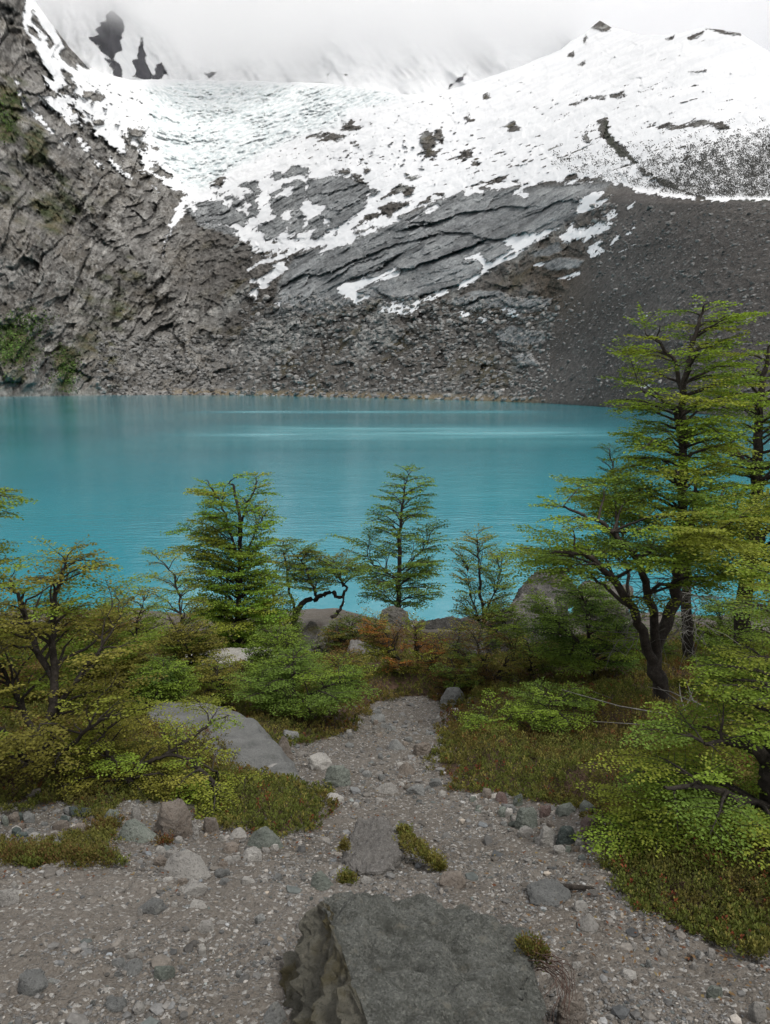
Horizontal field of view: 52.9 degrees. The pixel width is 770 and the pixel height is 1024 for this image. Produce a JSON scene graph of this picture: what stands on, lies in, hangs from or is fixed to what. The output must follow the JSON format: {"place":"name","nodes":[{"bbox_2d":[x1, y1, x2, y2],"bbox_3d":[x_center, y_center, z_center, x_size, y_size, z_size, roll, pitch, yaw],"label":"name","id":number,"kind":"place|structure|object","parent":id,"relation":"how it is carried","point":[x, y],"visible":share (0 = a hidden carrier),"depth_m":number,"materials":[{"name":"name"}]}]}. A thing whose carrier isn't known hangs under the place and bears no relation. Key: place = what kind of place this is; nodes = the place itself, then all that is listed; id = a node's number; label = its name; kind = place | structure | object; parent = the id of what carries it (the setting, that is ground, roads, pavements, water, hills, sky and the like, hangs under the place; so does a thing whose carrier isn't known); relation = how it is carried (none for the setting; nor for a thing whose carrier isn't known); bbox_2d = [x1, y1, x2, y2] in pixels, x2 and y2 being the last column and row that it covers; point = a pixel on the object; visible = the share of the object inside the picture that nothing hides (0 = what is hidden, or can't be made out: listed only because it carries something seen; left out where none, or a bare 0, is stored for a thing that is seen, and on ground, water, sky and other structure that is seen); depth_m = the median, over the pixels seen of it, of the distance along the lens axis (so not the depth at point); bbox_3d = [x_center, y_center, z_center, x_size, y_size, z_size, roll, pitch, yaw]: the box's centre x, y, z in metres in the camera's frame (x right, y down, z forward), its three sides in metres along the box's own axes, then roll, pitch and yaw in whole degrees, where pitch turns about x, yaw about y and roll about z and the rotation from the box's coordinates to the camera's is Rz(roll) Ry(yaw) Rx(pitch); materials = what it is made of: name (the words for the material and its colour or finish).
{"place":"outdoors","nodes":[
{"label":"outdoors","id":0,"kind":"place"},
{"bbox_2d":[0,0,179,396],"bbox_3d":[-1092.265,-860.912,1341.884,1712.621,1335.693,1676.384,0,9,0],"label":"cliff","id":1,"kind":"structure","parent":0,"point":[89,216],"depth_m":1114.66,"materials":[{"name":"stone"}]},
{"bbox_2d":[0,91,83,393],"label":"shrubbery","id":2,"kind":"object","parent":1,"relation":"on","point":[10,343],"visible":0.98,"depth_m":818.03,"materials":[{"name":"plant"}]},
{"bbox_2d":[94,202,769,401],"bbox_3d":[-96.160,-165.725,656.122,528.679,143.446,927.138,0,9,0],"label":"scree boulders","id":3,"kind":"object","parent":1,"relation":"on","point":[286,308],"visible":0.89,"depth_m":662.17,"materials":[{"name":"stone"}]},
{"bbox_2d":[35,0,573,94],"bbox_3d":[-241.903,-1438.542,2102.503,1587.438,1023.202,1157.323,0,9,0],"label":"distant mountain","id":4,"kind":"structure","parent":0,"point":[425,47],"depth_m":1922.91,"materials":[{"name":"snow"}]},
{"bbox_2d":[0,395,769,620],"bbox_3d":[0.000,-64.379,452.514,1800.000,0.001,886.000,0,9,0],"label":"lake","id":5,"kind":"structure","parent":0,"point":[111,475],"depth_m":73.38,"materials":[{"name":"teal liquid"}]},
{"bbox_2d":[0,608,769,1023],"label":"ground","id":6,"kind":"structure","parent":0,"point":[698,984],"depth_m":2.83,"materials":[{"name":"gravel"}]},
{"bbox_2d":[0,888,18,906],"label":"rock","id":7,"kind":"object","parent":6,"relation":"on","point":[9,897],"visible":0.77,"depth_m":2.78,"materials":[{"name":"stone"}]},
{"bbox_2d":[0,486,37,593],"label":"beech tree","id":8,"kind":"object","parent":6,"relation":"on","point":[21,500],"visible":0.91,"depth_m":6.38,"materials":[{"name":"green plant"}]},
{"bbox_2d":[17,968,47,995],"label":"rock","id":9,"kind":"object","parent":6,"relation":"on","point":[32,982],"visible":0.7,"depth_m":2.18,"materials":[{"name":"grey stone"}]},
{"bbox_2d":[6,593,82,647],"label":"beech shrub","id":10,"kind":"object","parent":6,"relation":"on","point":[35,601],"visible":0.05,"depth_m":12.38,"materials":[{"name":"green plant"}]},
{"bbox_2d":[0,835,118,870],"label":"cushion plant","id":11,"kind":"object","parent":6,"relation":"on","point":[18,848],"visible":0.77,"depth_m":3.16,"materials":[{"name":"green plant"}]},
{"bbox_2d":[0,534,167,793],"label":"beech tree","id":12,"kind":"object","parent":6,"relation":"on","point":[13,742],"visible":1,"depth_m":4.30,"materials":[{"name":"green plant"}]},
{"bbox_2d":[0,591,169,708],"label":"beech shrub","id":13,"kind":"object","parent":6,"relation":"on","point":[123,663],"visible":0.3,"depth_m":6.77,"materials":[{"name":"green plant"}]},
{"bbox_2d":[73,811,127,832],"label":"cushion plant","id":14,"kind":"object","parent":6,"relation":"on","point":[103,821],"visible":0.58,"depth_m":3.64,"materials":[{"name":"green plant"}]},
{"bbox_2d":[103,997,126,1012],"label":"rock","id":15,"kind":"object","parent":6,"relation":"on","point":[115,1004],"visible":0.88,"depth_m":2.10,"materials":[{"name":"grey stone"}]},
{"bbox_2d":[76,595,159,642],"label":"beech shrub","id":16,"kind":"object","parent":6,"relation":"on","point":[140,621],"visible":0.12,"depth_m":12.45,"materials":[{"name":"green plant"}]},
{"bbox_2d":[122,958,142,976],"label":"rock","id":17,"kind":"object","parent":6,"relation":"on","point":[133,967],"visible":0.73,"depth_m":2.29,"materials":[{"name":"grey stone"}]},
{"bbox_2d":[118,818,155,842],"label":"rock","id":18,"kind":"object","parent":6,"relation":"on","point":[133,829],"visible":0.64,"depth_m":3.49,"materials":[{"name":"stone"}]},
{"bbox_2d":[108,584,172,682],"bbox_3d":[-2.320,1.159,7.259,0.654,1.062,0.594,0,9,0],"label":"beech tree","id":19,"kind":"object","parent":6,"relation":"on","point":[147,608],"visible":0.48,"depth_m":7.26,"materials":[{"name":"green plant"}]},
{"bbox_2d":[138,897,165,915],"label":"rock","id":20,"kind":"object","parent":6,"relation":"on","point":[155,906],"visible":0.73,"depth_m":2.71,"materials":[{"name":"grey stone"}]},
{"bbox_2d":[47,693,269,819],"bbox_3d":[-1.245,1.439,4.345,1.121,0.730,1.288,-6,11,-34],"label":"beech shrub","id":21,"kind":"object","parent":6,"relation":"on","point":[132,758],"visible":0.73,"depth_m":4.34,"materials":[{"name":"green plant"}]},
{"bbox_2d":[119,654,203,706],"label":"beech shrub","id":22,"kind":"object","parent":6,"relation":"on","point":[174,672],"visible":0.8,"depth_m":6.61,"materials":[{"name":"green plant"}]},
{"bbox_2d":[154,965,174,981],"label":"rock","id":23,"kind":"object","parent":6,"relation":"on","point":[161,973],"visible":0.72,"depth_m":2.27,"materials":[{"name":"stone"}]},
{"bbox_2d":[153,798,192,839],"bbox_3d":[-0.994,1.458,3.633,0.150,0.224,0.177,-8,12,-39],"label":"rock","id":24,"kind":"object","parent":6,"relation":"on","point":[175,816],"visible":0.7,"depth_m":3.58,"materials":[{"name":"grey stone"}]},
{"bbox_2d":[134,547,217,662],"bbox_3d":[-2.329,1.088,8.628,0.898,1.396,0.805,0,9,0],"label":"beech tree","id":25,"kind":"object","parent":6,"relation":"on","point":[179,604],"visible":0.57,"depth_m":8.61,"materials":[{"name":"green plant"}]},
{"bbox_2d":[160,849,210,879],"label":"rock","id":26,"kind":"object","parent":6,"relation":"on","point":[187,863],"visible":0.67,"depth_m":3.04,"materials":[{"name":"stone"}]},
{"bbox_2d":[153,612,229,684],"bbox_3d":[-2.110,1.491,8.337,0.866,0.704,0.801,0,9,0],"label":"beech shrub","id":27,"kind":"object","parent":6,"relation":"on","point":[202,646],"visible":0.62,"depth_m":8.30,"materials":[{"name":"green plant"}]},
{"bbox_2d":[183,878,208,896],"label":"rock","id":28,"kind":"object","parent":6,"relation":"on","point":[195,887],"visible":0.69,"depth_m":2.86,"materials":[{"name":"stone"}]},
{"bbox_2d":[197,919,213,933],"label":"rock","id":29,"kind":"object","parent":6,"relation":"on","point":[205,926],"visible":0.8,"depth_m":2.55,"materials":[{"name":"stone"}]},
{"bbox_2d":[202,817,218,832],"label":"rock","id":30,"kind":"object","parent":6,"relation":"on","point":[210,825],"visible":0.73,"depth_m":3.71,"materials":[{"name":"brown stone"}]},
{"bbox_2d":[189,651,250,704],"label":"beech shrub","id":31,"kind":"object","parent":6,"relation":"on","point":[210,679],"visible":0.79,"depth_m":7.25,"materials":[{"name":"green plant"}]},
{"bbox_2d":[157,471,294,648],"bbox_3d":[-2.188,0.729,10.436,1.869,2.544,1.478,0,9,0],"label":"beech tree","id":32,"kind":"object","parent":6,"relation":"on","point":[219,614],"visible":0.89,"depth_m":10.30,"materials":[{"name":"green plant"}]},
{"bbox_2d":[147,702,305,781],"bbox_3d":[-1.284,2.016,5.906,1.175,0.942,2.480,-2,9,-13],"label":"boulder","id":33,"kind":"object","parent":6,"relation":"on","point":[255,743],"visible":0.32,"depth_m":5.61,"materials":[{"name":"grey stone"}]},
{"bbox_2d":[183,646,271,670],"bbox_3d":[-1.968,2.041,9.946,1.249,0.595,1.420,0,9,0],"label":"boulder","id":34,"kind":"object","parent":6,"relation":"on","point":[238,653],"visible":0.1,"depth_m":9.75,"materials":[{"name":"stone"}]},
{"bbox_2d":[241,847,261,861],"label":"rock","id":35,"kind":"object","parent":6,"relation":"on","point":[256,852],"visible":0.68,"depth_m":3.27,"materials":[{"name":"stone"}]},
{"bbox_2d":[247,826,282,848],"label":"rock","id":36,"kind":"object","parent":6,"relation":"on","point":[264,836],"visible":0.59,"depth_m":3.50,"materials":[{"name":"stone"}]},
{"bbox_2d":[263,1001,286,1023],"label":"rock","id":37,"kind":"object","parent":6,"relation":"on","point":[275,1013],"visible":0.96,"depth_m":2.06,"materials":[{"name":"grey stone"}]},
{"bbox_2d":[248,582,305,644],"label":"beech shrub","id":38,"kind":"object","parent":6,"relation":"on","point":[295,616],"visible":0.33,"depth_m":12.92,"materials":[{"name":"green plant"}]},
{"bbox_2d":[241,623,315,680],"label":"beech shrub","id":39,"kind":"object","parent":6,"relation":"on","point":[267,646],"visible":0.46,"depth_m":8.57,"materials":[{"name":"green plant"}]},
{"bbox_2d":[278,736,293,760],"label":"rock","id":40,"kind":"object","parent":6,"relation":"on","point":[283,744],"visible":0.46,"depth_m":5.50,"materials":[{"name":"brown stone"}]},
{"bbox_2d":[220,641,381,720],"bbox_3d":[-0.726,1.498,6.797,1.416,0.656,1.101,0,9,0],"label":"beech shrub","id":41,"kind":"object","parent":6,"relation":"on","point":[327,693],"visible":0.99,"depth_m":6.70,"materials":[{"name":"green plant"}]},
{"bbox_2d":[296,621,322,652],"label":"boulder","id":42,"kind":"object","parent":6,"relation":"on","point":[310,630],"visible":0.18,"depth_m":13.58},
{"bbox_2d":[264,536,371,640],"bbox_3d":[-1.170,1.352,13.616,1.889,1.894,1.505,0,9,0],"label":"beech tree","id":43,"kind":"object","parent":6,"relation":"on","point":[311,579],"visible":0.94,"depth_m":13.48,"materials":[{"name":"green plant"}]},
{"bbox_2d":[308,752,331,769],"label":"rock","id":44,"kind":"object","parent":6,"relation":"on","point":[320,761],"visible":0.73,"depth_m":5.22,"materials":[{"name":"stone"}]},
{"bbox_2d":[311,871,333,890],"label":"rock","id":45,"kind":"object","parent":6,"relation":"on","point":[320,881],"visible":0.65,"depth_m":2.95,"materials":[{"name":"stone"}]},
{"bbox_2d":[323,765,350,788],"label":"rock","id":46,"kind":"object","parent":6,"relation":"on","point":[336,776],"visible":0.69,"depth_m":4.77,"materials":[{"name":"stone"}]},
{"bbox_2d":[311,615,377,655],"bbox_3d":[-0.627,2.309,13.683,1.301,0.824,1.904,0,9,0],"label":"boulder","id":47,"kind":"object","parent":6,"relation":"on","point":[321,645],"visible":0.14,"depth_m":13.15,"materials":[{"name":"stone"}]},
{"bbox_2d":[332,865,359,883],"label":"cushion plant","id":48,"kind":"object","parent":6,"relation":"on","point":[346,876],"visible":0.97,"depth_m":3.00,"materials":[{"name":"green plant"}]},
{"bbox_2d":[317,647,375,694],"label":"beech shrub","id":49,"kind":"object","parent":6,"relation":"on","point":[355,661],"visible":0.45,"depth_m":8.00,"materials":[{"name":"green plant"}]},
{"bbox_2d":[315,611,387,654],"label":"beech shrub","id":50,"kind":"object","parent":6,"relation":"on","point":[337,640],"visible":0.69,"depth_m":12.35,"materials":[{"name":"green plant"}]},
{"bbox_2d":[340,816,404,875],"bbox_3d":[-0.058,1.538,3.462,0.311,0.321,0.662,0,9,0],"label":"boulder","id":51,"kind":"object","parent":6,"relation":"on","point":[375,849],"visible":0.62,"depth_m":3.29,"materials":[{"name":"stone"}]},
{"bbox_2d":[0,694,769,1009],"bbox_3d":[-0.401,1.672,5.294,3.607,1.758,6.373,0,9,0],"label":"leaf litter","id":52,"kind":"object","parent":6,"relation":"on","point":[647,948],"visible":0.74,"depth_m":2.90,"materials":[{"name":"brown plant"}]},
{"bbox_2d":[0,622,769,959],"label":"ground cover","id":53,"kind":"object","parent":6,"relation":"on","point":[752,920],"visible":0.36,"depth_m":4.56,"materials":[{"name":"green plant"}]},
{"bbox_2d":[375,782,397,793],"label":"rock","id":54,"kind":"object","parent":6,"relation":"on","point":[388,788],"visible":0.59,"depth_m":4.66,"materials":[{"name":"stone"}]},
{"bbox_2d":[326,463,451,611],"bbox_3d":[0.286,0.558,15.846,2.269,3.162,2.117,-7,12,-39],"label":"beech tree","id":55,"kind":"object","parent":6,"relation":"on","point":[398,577],"visible":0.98,"depth_m":15.79,"materials":[{"name":"green plant"}]},
{"bbox_2d":[380,605,410,627],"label":"boulder","id":56,"kind":"object","parent":6,"relation":"on","point":[393,612],"visible":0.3,"depth_m":14.77,"materials":[{"name":"stone"}]},
{"bbox_2d":[356,607,463,675],"bbox_3d":[0.288,1.589,9.139,1.273,0.836,0.932,0,9,0],"label":"beech shrub","id":57,"kind":"object","parent":6,"relation":"on","point":[379,632],"visible":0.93,"depth_m":9.06,"materials":[{"name":"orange plant"}]},
{"bbox_2d":[279,891,545,1023],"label":"boulder","id":58,"kind":"object","parent":6,"relation":"on","point":[368,958],"visible":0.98,"depth_m":1.96,"materials":[{"name":"stone"}]},
{"bbox_2d":[513,930,551,971],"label":"cushion plant","id":59,"kind":"object","parent":58,"relation":"on","point":[527,945],"visible":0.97,"depth_m":2.06,"materials":[{"name":"green plant"}]},
{"bbox_2d":[528,951,576,1023],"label":"hanging roots","id":60,"kind":"object","parent":58,"relation":"hanging from","point":[562,985],"visible":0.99,"depth_m":2.00,"materials":[{"name":"brown plant"}]},
{"bbox_2d":[391,821,448,871],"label":"cushion plant","id":61,"kind":"object","parent":6,"relation":"on","point":[437,862],"visible":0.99,"depth_m":3.30,"materials":[{"name":"green plant"}]},
{"bbox_2d":[413,742,431,755],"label":"rock","id":62,"kind":"object","parent":6,"relation":"on","point":[421,749],"visible":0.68,"depth_m":5.65,"materials":[{"name":"brown stone"}]},
{"bbox_2d":[413,616,478,630],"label":"boulder","id":63,"kind":"object","parent":6,"relation":"on","point":[439,623],"visible":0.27,"depth_m":15.67,"materials":[{"name":"stone"}]},
{"bbox_2d":[440,687,463,704],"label":"rock","id":64,"kind":"object","parent":6,"relation":"on","point":[453,693],"visible":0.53,"depth_m":8.08,"materials":[{"name":"grey stone"}]},
{"bbox_2d":[439,871,465,889],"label":"rock","id":65,"kind":"object","parent":6,"relation":"on","point":[456,879],"visible":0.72,"depth_m":2.92,"materials":[{"name":"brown stone"}]},
{"bbox_2d":[428,652,489,693],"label":"beech shrub","id":66,"kind":"object","parent":6,"relation":"on","point":[463,679],"visible":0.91,"depth_m":8.36,"materials":[{"name":"green plant"}]},
{"bbox_2d":[447,632,484,654],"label":"boulder","id":67,"kind":"object","parent":6,"relation":"on","point":[482,652],"visible":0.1,"depth_m":12.25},
{"bbox_2d":[447,523,519,628],"bbox_3d":[1.685,1.230,13.354,1.240,2.052,1.037,0,9,0],"label":"beech tree","id":68,"kind":"object","parent":6,"relation":"on","point":[467,610],"visible":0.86,"depth_m":13.33,"materials":[{"name":"green plant"}]},
{"bbox_2d":[436,616,530,687],"bbox_3d":[1.104,1.606,8.688,1.059,0.829,0.805,0,9,0],"label":"beech shrub","id":69,"kind":"object","parent":6,"relation":"on","point":[484,672],"visible":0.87,"depth_m":8.64,"materials":[{"name":"green plant"}]},
{"bbox_2d":[481,616,516,654],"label":"boulder","id":70,"kind":"object","parent":6,"relation":"on","point":[503,648],"visible":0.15,"depth_m":12.53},
{"bbox_2d":[477,593,535,648],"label":"beech shrub","id":71,"kind":"object","parent":6,"relation":"on","point":[500,617],"visible":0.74,"depth_m":12.55,"materials":[{"name":"green plant"}]},
{"bbox_2d":[514,807,537,829],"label":"rock","id":72,"kind":"object","parent":6,"relation":"on","point":[526,816],"visible":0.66,"depth_m":3.82,"materials":[{"name":"stone"}]},
{"bbox_2d":[451,676,607,743],"bbox_3d":[1.134,1.607,6.122,1.225,0.500,0.842,0,9,0],"label":"beech shrub","id":73,"kind":"object","parent":6,"relation":"on","point":[542,710],"visible":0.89,"depth_m":6.05,"materials":[{"name":"green plant"}]},
{"bbox_2d":[509,593,556,646],"bbox_3d":[2.685,2.102,13.956,0.931,1.108,1.433,0,9,0],"label":"boulder","id":74,"kind":"object","parent":6,"relation":"on","point":[521,597],"visible":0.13,"depth_m":13.82,"materials":[{"name":"stone"}]},
{"bbox_2d":[505,632,565,678],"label":"beech shrub","id":75,"kind":"object","parent":6,"relation":"on","point":[541,666],"visible":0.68,"depth_m":8.96,"materials":[{"name":"green plant"}]},
{"bbox_2d":[513,568,576,621],"bbox_3d":[3.202,1.703,15.603,1.358,1.130,1.380,0,9,0],"label":"boulder","id":76,"kind":"object","parent":6,"relation":"on","point":[523,588],"visible":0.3,"depth_m":15.23,"materials":[{"name":"stone"}]},
{"bbox_2d":[536,825,555,847],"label":"rock","id":77,"kind":"object","parent":6,"relation":"on","point":[547,837],"visible":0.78,"depth_m":3.51,"materials":[{"name":"stone"}]},
{"bbox_2d":[527,878,570,906],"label":"rock","id":78,"kind":"object","parent":6,"relation":"on","point":[548,891],"visible":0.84,"depth_m":2.78,"materials":[{"name":"grey stone"}]},
{"bbox_2d":[555,802,575,816],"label":"rock","id":79,"kind":"object","parent":6,"relation":"on","point":[566,809],"visible":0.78,"depth_m":3.94,"materials":[{"name":"stone"}]},
{"bbox_2d":[556,825,576,844],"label":"rock","id":80,"kind":"object","parent":6,"relation":"on","point":[564,834],"visible":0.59,"depth_m":3.48,"materials":[{"name":"grey stone"}]},
{"bbox_2d":[556,991,586,1023],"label":"rock","id":81,"kind":"object","parent":6,"relation":"on","point":[576,1014],"visible":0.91,"depth_m":2.01,"materials":[{"name":"brown stone"}]},
{"bbox_2d":[515,575,649,679],"bbox_3d":[2.152,1.276,8.442,1.483,1.192,1.331,0,9,0],"label":"beech shrub","id":82,"kind":"object","parent":6,"relation":"on","point":[552,623],"visible":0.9,"depth_m":8.31,"materials":[{"name":"green plant"}]},
{"bbox_2d":[577,913,598,931],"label":"rock","id":83,"kind":"object","parent":6,"relation":"on","point":[587,922],"visible":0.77,"depth_m":2.56,"materials":[{"name":"stone"}]},
{"bbox_2d":[579,815,603,839],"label":"rock","id":84,"kind":"object","parent":6,"relation":"on","point":[585,821],"visible":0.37,"depth_m":3.52,"materials":[{"name":"stone"}]},
{"bbox_2d":[572,580,633,628],"bbox_3d":[4.610,1.892,16.425,1.306,0.886,1.567,5,10,29],"label":"boulder","id":85,"kind":"object","parent":6,"relation":"on","point":[615,591],"visible":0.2,"depth_m":15.93,"materials":[{"name":"stone"}]},
{"bbox_2d":[590,443,649,595],"bbox_3d":[3.575,0.132,11.668,1.028,2.346,0.908,0,9,0],"label":"beech tree","id":86,"kind":"object","parent":6,"relation":"on","point":[628,576],"visible":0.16,"depth_m":11.62,"materials":[{"name":"green plant"}]},
{"bbox_2d":[481,294,769,703],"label":"beech tree","id":87,"kind":"object","parent":6,"relation":"on","point":[686,536],"visible":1,"depth_m":6.21,"materials":[{"name":"green plant"}]},
{"bbox_2d":[565,533,742,668],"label":"dead branches","id":88,"kind":"object","parent":87,"relation":"attached to","point":[677,618],"visible":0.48,"depth_m":7.29,"materials":[{"name":"grey wood"}]},
{"bbox_2d":[607,630,680,656],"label":"beech shrub","id":89,"kind":"object","parent":6,"relation":"on","point":[637,646],"visible":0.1,"depth_m":9.91,"materials":[{"name":"green plant"}]},
{"bbox_2d":[561,677,761,724],"bbox_3d":[2.413,1.598,6.268,2.127,0.594,1.404,0,9,0],"label":"driftwood","id":90,"kind":"object","parent":6,"relation":"on","point":[690,697],"visible":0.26,"depth_m":6.01,"materials":[{"name":"grey wood"}]},
{"bbox_2d":[570,579,769,885],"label":"beech tree","id":91,"kind":"object","parent":6,"relation":"on","point":[692,797],"visible":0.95,"depth_m":3.22,"materials":[{"name":"green plant"}]},
{"bbox_2d":[653,475,736,659],"bbox_3d":[3.730,0.796,9.350,0.985,2.594,1.032,-4,10,-25],"label":"beech tree","id":92,"kind":"object","parent":6,"relation":"on","point":[689,641],"visible":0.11,"depth_m":9.48,"materials":[{"name":"green plant"}]},
{"bbox_2d":[659,341,769,660],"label":"beech tree","id":93,"kind":"object","parent":6,"relation":"on","point":[758,444],"visible":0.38,"depth_m":8.24,"materials":[{"name":"green plant"}]},
{"bbox_2d":[706,985,722,998],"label":"rock","id":94,"kind":"object","parent":6,"relation":"on","point":[713,991],"visible":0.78,"depth_m":2.14,"materials":[{"name":"stone"}]},
{"bbox_2d":[673,588,766,650],"bbox_3d":[4.703,1.540,10.872,1.357,0.919,1.335,0,9,0],"label":"beech shrub","id":95,"kind":"object","parent":6,"relation":"on","point":[721,621],"visible":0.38,"depth_m":10.75,"materials":[{"name":"green plant"}]},
{"bbox_2d":[691,625,769,699],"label":"beech shrub","id":96,"kind":"object","parent":6,"relation":"on","point":[710,639],"visible":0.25,"depth_m":7.17,"materials":[{"name":"green plant"}]},
{"bbox_2d":[724,542,769,629],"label":"beech tree","id":97,"kind":"object","parent":6,"relation":"on","point":[764,565],"visible":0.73,"depth_m":4.09,"materials":[{"name":"green plant"}]},
{"bbox_2d":[748,1001,766,1022],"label":"rock","id":98,"kind":"object","parent":6,"relation":"on","point":[757,1011],"visible":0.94,"depth_m":2.04,"materials":[{"name":"stone"}]},
{"bbox_2d":[180,21,769,401],"bbox_3d":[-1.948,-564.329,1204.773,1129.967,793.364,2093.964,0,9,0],"label":"mountain","id":99,"kind":"structure","parent":0,"point":[461,191],"depth_m":880.71,"materials":[{"name":"snow"}]},
{"bbox_2d":[145,81,399,188],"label":"glacier","id":100,"kind":"object","parent":99,"relation":"on","point":[204,134],"visible":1,"depth_m":1604.82,"materials":[{"name":"ice"}]},
{"bbox_2d":[551,117,769,198],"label":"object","id":101,"kind":"object","parent":99,"relation":"on","point":[749,175],"visible":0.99,"depth_m":453.20,"materials":[{"name":"stone"}]},
{"bbox_2d":[512,185,769,416],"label":"moraine","id":102,"kind":"structure","parent":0,"point":[580,285],"depth_m":353.14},
{"bbox_2d":[574,0,769,51],"label":"sky","id":103,"kind":"structure","parent":0,"point":[750,18],"materials":[{"name":"white"}]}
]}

